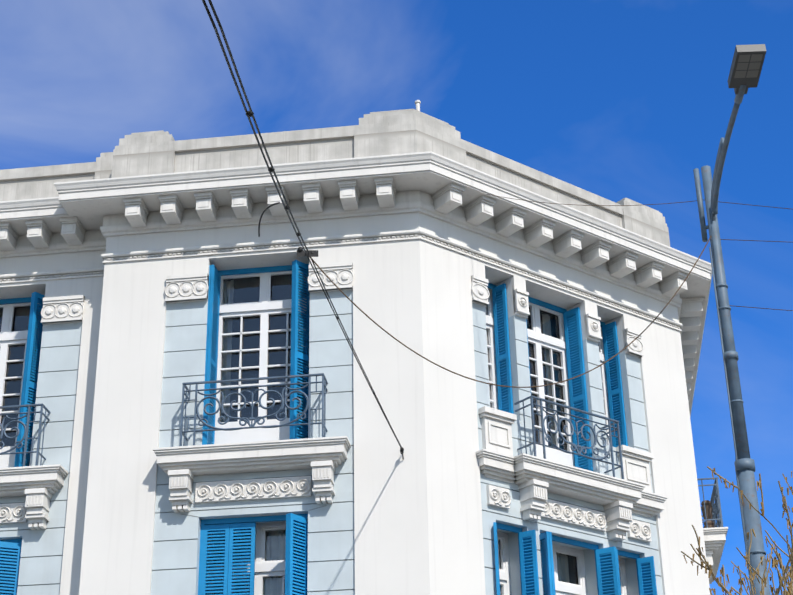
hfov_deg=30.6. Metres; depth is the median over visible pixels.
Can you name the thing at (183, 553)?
building panels
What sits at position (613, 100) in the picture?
sky
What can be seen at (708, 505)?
plant pot
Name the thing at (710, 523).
plant pot
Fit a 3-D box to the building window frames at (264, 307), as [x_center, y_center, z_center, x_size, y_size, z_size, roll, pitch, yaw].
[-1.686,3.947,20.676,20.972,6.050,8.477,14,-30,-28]
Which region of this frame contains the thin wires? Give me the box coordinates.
[310,194,792,387]
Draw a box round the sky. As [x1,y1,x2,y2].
[0,0,792,594]
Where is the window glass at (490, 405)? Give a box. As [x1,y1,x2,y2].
[0,273,576,594]
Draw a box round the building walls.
[0,212,710,594]
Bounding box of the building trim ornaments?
[0,100,727,583]
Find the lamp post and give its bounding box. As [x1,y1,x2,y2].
[693,44,770,594]
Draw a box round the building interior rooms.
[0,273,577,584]
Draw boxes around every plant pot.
[701,500,711,518]
[704,520,714,527]
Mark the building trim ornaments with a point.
(84, 216)
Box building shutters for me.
[0,260,656,594]
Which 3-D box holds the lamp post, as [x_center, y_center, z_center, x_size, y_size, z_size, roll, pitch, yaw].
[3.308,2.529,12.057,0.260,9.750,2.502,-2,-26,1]
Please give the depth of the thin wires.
13.37 m
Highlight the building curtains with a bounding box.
[213,279,569,594]
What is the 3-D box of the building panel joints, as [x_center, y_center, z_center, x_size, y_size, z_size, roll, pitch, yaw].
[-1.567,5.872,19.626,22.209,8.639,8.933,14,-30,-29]
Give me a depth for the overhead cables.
8.44 m
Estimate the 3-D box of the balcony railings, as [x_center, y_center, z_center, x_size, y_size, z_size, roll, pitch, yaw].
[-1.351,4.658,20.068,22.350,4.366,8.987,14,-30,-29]
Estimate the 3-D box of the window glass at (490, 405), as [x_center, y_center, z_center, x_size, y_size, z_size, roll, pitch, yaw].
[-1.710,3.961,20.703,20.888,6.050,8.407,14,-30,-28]
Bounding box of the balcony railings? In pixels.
[0,373,722,527]
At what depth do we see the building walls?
17.81 m
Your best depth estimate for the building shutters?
18.07 m
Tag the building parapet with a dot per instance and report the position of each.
(403, 131)
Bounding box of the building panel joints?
[0,314,660,591]
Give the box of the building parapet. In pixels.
[0,109,669,246]
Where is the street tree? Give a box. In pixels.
[681,466,792,594]
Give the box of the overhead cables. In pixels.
[202,0,403,459]
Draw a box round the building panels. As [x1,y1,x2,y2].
[0,290,662,594]
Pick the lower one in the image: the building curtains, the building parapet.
the building curtains
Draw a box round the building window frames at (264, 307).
[0,271,627,594]

